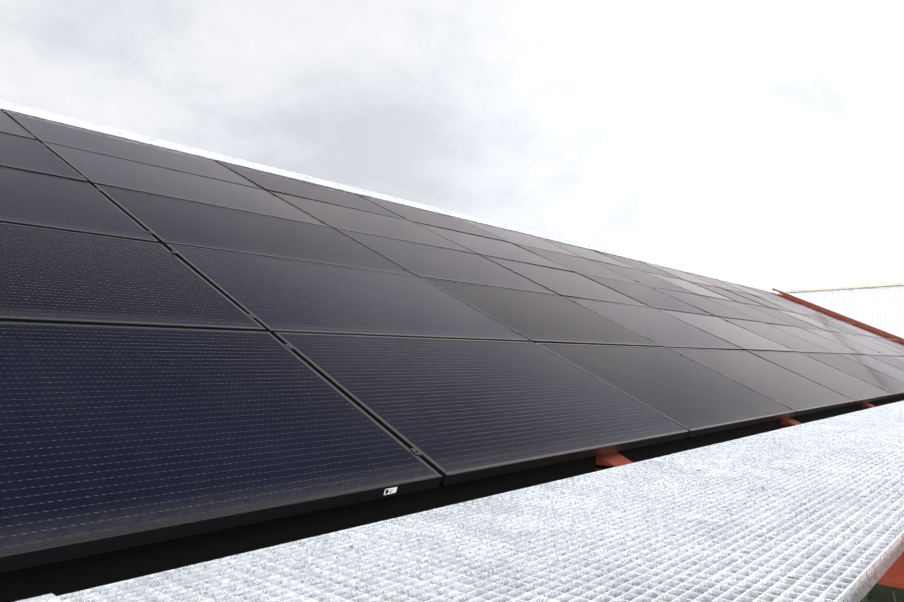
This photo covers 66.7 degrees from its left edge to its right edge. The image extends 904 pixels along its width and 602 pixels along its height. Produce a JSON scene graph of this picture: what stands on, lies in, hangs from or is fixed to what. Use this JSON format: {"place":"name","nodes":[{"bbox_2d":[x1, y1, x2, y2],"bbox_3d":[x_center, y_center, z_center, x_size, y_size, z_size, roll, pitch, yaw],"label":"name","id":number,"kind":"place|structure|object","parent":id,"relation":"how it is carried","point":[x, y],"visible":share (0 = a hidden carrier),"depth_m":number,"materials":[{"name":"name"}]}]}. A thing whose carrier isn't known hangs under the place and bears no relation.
{"place":"outdoors","nodes":[
{"label":"outdoors","id":0,"kind":"place"},
{"bbox_2d":[0,0,903,290],"label":"sky","id":1,"kind":"structure","parent":0,"point":[759,143],"materials":[{"name":"white"}]},
{"bbox_2d":[860,584,903,601],"bbox_3d":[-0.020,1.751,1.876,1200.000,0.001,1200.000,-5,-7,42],"label":"ground","id":2,"kind":"structure","parent":0,"point":[881,593],"depth_m":4.69,"materials":[{"name":"green plant"}]},
{"bbox_2d":[0,395,903,601],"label":"mounting rail","id":3,"kind":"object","parent":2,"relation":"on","point":[74,575],"depth_m":1.72,"materials":[{"name":"black metal"}]},
{"bbox_2d":[596,402,903,588],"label":"red steel frame","id":4,"kind":"object","parent":2,"relation":"on","point":[893,576],"visible":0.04,"depth_m":2.78,"materials":[{"name":"red metal"}]},
{"bbox_2d":[0,100,781,294],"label":"ridge flashing","id":5,"kind":"object","parent":4,"relation":"on","point":[110,131],"visible":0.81,"depth_m":7.23,"materials":[{"name":"metal"}]},
{"bbox_2d":[57,401,903,601],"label":"walkway grating","id":6,"kind":"object","parent":4,"relation":"on","point":[820,517],"visible":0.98,"depth_m":1.50,"materials":[{"name":"grey metal"}]},
{"bbox_2d":[13,404,894,601],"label":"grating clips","id":7,"kind":"object","parent":6,"relation":"attached to","point":[49,597],"visible":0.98,"depth_m":1.12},
{"bbox_2d":[772,288,903,341],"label":"steel beam","id":8,"kind":"structure","parent":4,"relation":"attached to","point":[844,317],"depth_m":18.48,"materials":[{"name":"metal"}]},
{"bbox_2d":[782,283,903,338],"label":"wall","id":9,"kind":"structure","parent":2,"relation":"on","point":[880,306],"depth_m":23.99,"materials":[{"name":"white"}]},
{"bbox_2d":[862,591,895,601],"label":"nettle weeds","id":10,"kind":"object","parent":2,"relation":"on","point":[866,598],"visible":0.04,"depth_m":2.00,"materials":[{"name":"green plant"}]},
{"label":"mounting rails","id":11,"kind":"object","parent":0,"visible":0},
{"bbox_2d":[0,110,36,139],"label":"solar panel","id":12,"kind":"object","parent":11,"relation":"on","point":[9,125],"visible":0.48,"depth_m":4.66,"materials":[{"name":"black glass"}]},
{"bbox_2d":[0,132,87,182],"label":"solar panel","id":13,"kind":"object","parent":11,"relation":"on","point":[26,154],"visible":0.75,"depth_m":4.00,"materials":[{"name":"black glass"}]},
{"bbox_2d":[0,167,158,242],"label":"solar panel","id":14,"kind":"object","parent":11,"relation":"on","point":[41,201],"visible":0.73,"depth_m":3.29,"materials":[{"name":"black glass"}]},
{"bbox_2d":[0,222,265,331],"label":"solar panel","id":15,"kind":"object","parent":11,"relation":"on","point":[53,276],"visible":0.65,"depth_m":2.54,"materials":[{"name":"black glass"}]},
{"bbox_2d":[2,109,263,189],"bbox_3d":[-2.514,-1.190,5.542,1.000,0.037,1.720,30,16,39],"label":"solar panel","id":16,"kind":"object","parent":11,"relation":"on","point":[50,131],"visible":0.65,"depth_m":5.41,"materials":[{"name":"black glass"}]},
{"bbox_2d":[41,141,329,226],"bbox_3d":[-1.831,-0.796,4.896,1.000,0.038,1.720,30,16,39],"label":"solar panel","id":17,"kind":"object","parent":11,"relation":"on","point":[104,170],"visible":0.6,"depth_m":4.74,"materials":[{"name":"black glass"}]},
{"bbox_2d":[0,321,441,572],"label":"solar panel","id":18,"kind":"object","parent":11,"relation":"on","point":[113,438],"visible":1,"depth_m":1.73,"materials":[{"name":"black glass"}]},
{"bbox_2d":[384,487,396,494],"bbox_3d":[-0.164,0.507,1.834,0.008,0.016,0.044,-5,-7,42],"label":"label","id":19,"kind":"object","parent":18,"relation":"on","point":[390,490],"visible":1,"depth_m":1.83,"materials":[{"name":"white paper"}]},
{"bbox_2d":[247,314,256,320],"bbox_3d":[-0.796,0.079,2.721,0.040,0.052,0.029,30,16,39],"label":"module clamp","id":20,"kind":"object","parent":11,"relation":"on","point":[253,316],"visible":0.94,"depth_m":2.71,"materials":[{"name":"black metal"}]},
{"bbox_2d":[93,184,415,275],"bbox_3d":[-1.148,-0.402,4.249,1.000,0.036,1.720,30,16,39],"label":"solar panel","id":21,"kind":"object","parent":11,"relation":"on","point":[167,220],"visible":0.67,"depth_m":4.08,"materials":[{"name":"black glass"}]},
{"bbox_2d":[284,344,293,351],"bbox_3d":[-0.609,0.187,2.544,0.040,0.052,0.029,30,16,39],"label":"module clamp","id":22,"kind":"object","parent":11,"relation":"on","point":[289,346],"visible":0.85,"depth_m":2.53,"materials":[{"name":"black metal"}]},
{"bbox_2d":[214,160,406,219],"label":"solar panel","id":23,"kind":"object","parent":11,"relation":"on","point":[266,181],"visible":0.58,"depth_m":6.71,"materials":[{"name":"black glass"}]},
{"bbox_2d":[165,243,529,341],"bbox_3d":[-0.465,-0.008,3.602,1.000,0.038,1.720,30,16,39],"label":"solar panel","id":24,"kind":"object","parent":11,"relation":"on","point":[272,294],"visible":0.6,"depth_m":3.40,"materials":[{"name":"black glass"}]},
{"bbox_2d":[267,190,476,253],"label":"solar panel","id":25,"kind":"object","parent":11,"relation":"on","point":[345,218],"visible":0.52,"depth_m":6.07,"materials":[{"name":"black glass"}]},
{"bbox_2d":[410,448,422,458],"bbox_3d":[-0.113,0.473,2.074,0.040,0.052,0.029,30,16,39],"label":"module clamp","id":26,"kind":"object","parent":11,"relation":"on","point":[417,452],"visible":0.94,"depth_m":2.06,"materials":[{"name":"black metal"}]},
{"bbox_2d":[355,193,509,242],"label":"solar panel","id":27,"kind":"object","parent":11,"relation":"on","point":[425,217],"visible":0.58,"depth_m":8.03,"materials":[{"name":"black glass"}]},
{"bbox_2d":[335,228,559,295],"bbox_3d":[0.010,-0.286,5.543,1.000,0.036,1.720,30,16,39],"label":"solar panel","id":28,"kind":"object","parent":11,"relation":"on","point":[427,261],"visible":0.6,"depth_m":5.41,"materials":[{"name":"black glass"}]},
{"bbox_2d":[273,332,688,485],"bbox_3d":[0.218,0.386,2.955,1.000,0.037,1.720,30,16,39],"label":"solar panel","id":29,"kind":"object","parent":11,"relation":"on","point":[453,411],"visible":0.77,"depth_m":2.70,"materials":[{"name":"black glass"}]},
{"bbox_2d":[414,222,574,271],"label":"solar panel","id":30,"kind":"object","parent":11,"relation":"on","point":[485,246],"visible":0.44,"depth_m":7.39,"materials":[{"name":"black glass"}]},
{"bbox_2d":[459,218,582,257],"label":"solar panel","id":31,"kind":"object","parent":11,"relation":"on","point":[510,236],"visible":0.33,"depth_m":9.37,"materials":[{"name":"black glass"}]},
{"bbox_2d":[421,277,662,346],"bbox_3d":[0.693,0.108,4.896,1.000,0.036,1.720,30,16,39],"label":"solar panel","id":32,"kind":"object","parent":11,"relation":"on","point":[534,317],"visible":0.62,"depth_m":4.75,"materials":[{"name":"black glass"}]},
{"bbox_2d":[481,255,649,306],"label":"solar panel","id":33,"kind":"object","parent":11,"relation":"on","point":[567,283],"visible":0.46,"depth_m":6.72,"materials":[{"name":"black glass"}]},
{"bbox_2d":[513,243,643,284],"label":"solar panel","id":34,"kind":"object","parent":11,"relation":"on","point":[580,265],"visible":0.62,"depth_m":8.70,"materials":[{"name":"black glass"}]},
{"bbox_2d":[535,236,638,269],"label":"solar panel","id":35,"kind":"object","parent":11,"relation":"on","point":[586,253],"visible":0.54,"depth_m":10.65,"materials":[{"name":"black glass"}]},
{"bbox_2d":[593,250,683,279],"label":"solar panel","id":36,"kind":"object","parent":11,"relation":"on","point":[640,265],"visible":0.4,"depth_m":11.96,"materials":[{"name":"black glass"}]},
{"bbox_2d":[588,259,697,294],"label":"solar panel","id":37,"kind":"object","parent":11,"relation":"on","point":[643,277],"visible":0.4,"depth_m":10.02,"materials":[{"name":"black glass"}]},
{"bbox_2d":[578,273,713,315],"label":"solar panel","id":38,"kind":"object","parent":11,"relation":"on","point":[649,296],"visible":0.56,"depth_m":8.03,"materials":[{"name":"black glass"}]},
{"bbox_2d":[563,296,743,349],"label":"solar panel","id":39,"kind":"object","parent":11,"relation":"on","point":[661,328],"visible":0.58,"depth_m":6.08,"materials":[{"name":"black glass"}]},
{"bbox_2d":[536,343,796,436],"bbox_3d":[1.376,0.502,4.249,1.000,0.038,1.720,30,16,39],"label":"solar panel","id":40,"kind":"object","parent":11,"relation":"on","point":[693,398],"visible":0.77,"depth_m":4.07,"materials":[{"name":"black glass"}]},
{"bbox_2d":[641,261,719,287],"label":"solar panel","id":41,"kind":"object","parent":11,"relation":"on","point":[682,275],"visible":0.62,"depth_m":13.24,"materials":[{"name":"black glass"}]},
{"bbox_2d":[644,271,736,301],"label":"solar panel","id":42,"kind":"object","parent":11,"relation":"on","point":[693,288],"visible":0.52,"depth_m":11.30,"materials":[{"name":"black glass"}]},
{"bbox_2d":[649,286,761,321],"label":"solar panel","id":43,"kind":"object","parent":11,"relation":"on","point":[708,306],"visible":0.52,"depth_m":9.34,"materials":[{"name":"black glass"}]},
{"bbox_2d":[679,270,751,294],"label":"solar panel","id":44,"kind":"object","parent":11,"relation":"on","point":[716,283],"visible":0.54,"depth_m":14.55,"materials":[{"name":"black glass"}]},
{"bbox_2d":[656,308,796,351],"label":"solar panel","id":45,"kind":"object","parent":11,"relation":"on","point":[738,336],"visible":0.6,"depth_m":7.38,"materials":[{"name":"black glass"}]},
{"bbox_2d":[688,281,769,307],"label":"solar panel","id":46,"kind":"object","parent":11,"relation":"on","point":[731,295],"visible":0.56,"depth_m":12.57,"materials":[{"name":"black glass"}]},
{"bbox_2d":[712,278,775,299],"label":"solar panel","id":47,"kind":"object","parent":11,"relation":"on","point":[744,289],"visible":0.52,"depth_m":15.84,"materials":[{"name":"black glass"}]},
{"bbox_2d":[700,295,797,326],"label":"solar panel","id":48,"kind":"object","parent":11,"relation":"on","point":[752,312],"visible":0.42,"depth_m":10.66,"materials":[{"name":"black glass"}]},
{"bbox_2d":[723,288,796,312],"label":"solar panel","id":49,"kind":"object","parent":11,"relation":"on","point":[761,301],"visible":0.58,"depth_m":13.86,"materials":[{"name":"black glass"}]},
{"bbox_2d":[667,347,855,415],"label":"solar panel","id":50,"kind":"object","parent":11,"relation":"on","point":[800,395],"visible":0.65,"depth_m":5.41,"materials":[{"name":"black glass"}]},
{"bbox_2d":[738,284,795,303],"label":"solar panel","id":51,"kind":"object","parent":11,"relation":"on","point":[768,294],"visible":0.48,"depth_m":17.16,"materials":[{"name":"black glass"}]},
{"bbox_2d":[719,317,835,353],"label":"solar panel","id":52,"kind":"object","parent":11,"relation":"on","point":[781,337],"visible":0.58,"depth_m":8.70,"materials":[{"name":"black glass"}]},
{"bbox_2d":[742,303,825,330],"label":"solar panel","id":53,"kind":"object","parent":11,"relation":"on","point":[784,317],"visible":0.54,"depth_m":11.96,"materials":[{"name":"black glass"}]},
{"bbox_2d":[754,295,817,316],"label":"solar panel","id":54,"kind":"object","parent":11,"relation":"on","point":[787,306],"visible":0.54,"depth_m":15.19,"materials":[{"name":"black glass"}]},
{"bbox_2d":[763,290,816,308],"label":"solar panel","id":55,"kind":"object","parent":11,"relation":"on","point":[790,299],"visible":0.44,"depth_m":18.48,"materials":[{"name":"black glass"}]},
{"bbox_2d":[781,301,838,320],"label":"solar panel","id":56,"kind":"object","parent":11,"relation":"on","point":[818,314],"visible":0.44,"depth_m":16.53,"materials":[{"name":"black glass"}]},
{"bbox_2d":[775,309,848,333],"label":"solar panel","id":57,"kind":"object","parent":11,"relation":"on","point":[823,326],"visible":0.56,"depth_m":13.23,"materials":[{"name":"black glass"}]},
{"bbox_2d":[766,323,864,354],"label":"solar panel","id":58,"kind":"object","parent":11,"relation":"on","point":[823,342],"visible":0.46,"depth_m":10.04,"materials":[{"name":"black glass"}]},
{"bbox_2d":[747,350,893,404],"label":"solar panel","id":59,"kind":"object","parent":11,"relation":"on","point":[859,391],"visible":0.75,"depth_m":6.72,"materials":[{"name":"black glass"}]},
{"bbox_2d":[801,305,854,323],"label":"solar panel","id":60,"kind":"object","parent":11,"relation":"on","point":[828,314],"visible":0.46,"depth_m":17.80,"materials":[{"name":"black glass"}]},
{"bbox_2d":[801,314,866,335],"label":"solar panel","id":61,"kind":"object","parent":11,"relation":"on","point":[835,325],"visible":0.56,"depth_m":14.55,"materials":[{"name":"black glass"}]},
{"bbox_2d":[800,327,886,355],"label":"solar panel","id":62,"kind":"object","parent":11,"relation":"on","point":[846,342],"visible":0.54,"depth_m":11.33,"materials":[{"name":"black glass"}]},
{"bbox_2d":[800,352,903,396],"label":"solar panel","id":63,"kind":"object","parent":11,"relation":"on","point":[894,386],"visible":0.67,"depth_m":8.02,"materials":[{"name":"black glass"}]},
{"bbox_2d":[824,318,881,337],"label":"solar panel","id":64,"kind":"object","parent":11,"relation":"on","point":[846,325],"visible":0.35,"depth_m":15.86,"materials":[{"name":"black glass"}]},
{"bbox_2d":[829,331,903,356],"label":"solar panel","id":65,"kind":"object","parent":11,"relation":"on","point":[871,345],"visible":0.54,"depth_m":12.62,"materials":[{"name":"black glass"}]},
{"bbox_2d":[841,321,895,339],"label":"solar panel","id":66,"kind":"object","parent":11,"relation":"on","point":[870,331],"visible":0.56,"depth_m":17.13,"materials":[{"name":"black glass"}]},
{"bbox_2d":[839,354,903,381],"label":"solar panel","id":67,"kind":"object","parent":11,"relation":"on","point":[882,367],"visible":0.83,"depth_m":9.39,"materials":[{"name":"black glass"}]},
{"bbox_2d":[852,334,903,354],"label":"solar panel","id":68,"kind":"object","parent":11,"relation":"on","point":[884,345],"visible":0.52,"depth_m":13.92,"materials":[{"name":"black glass"}]},
{"bbox_2d":[868,355,903,370],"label":"solar panel","id":69,"kind":"object","parent":11,"relation":"on","point":[894,362],"visible":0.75,"depth_m":10.73,"materials":[{"name":"black glass"}]},
{"bbox_2d":[871,337,903,349],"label":"solar panel","id":70,"kind":"object","parent":11,"relation":"on","point":[894,344],"visible":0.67,"depth_m":15.26,"materials":[{"name":"black glass"}]},
{"bbox_2d":[887,339,903,345],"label":"solar panel","id":71,"kind":"object","parent":11,"relation":"on","point":[899,342],"visible":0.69,"depth_m":16.53,"materials":[{"name":"black glass"}]},
{"bbox_2d":[890,356,903,361],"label":"solar panel","id":72,"kind":"object","parent":11,"relation":"on","point":[900,358],"visible":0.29,"depth_m":11.98,"materials":[{"name":"black glass"}]}
]}

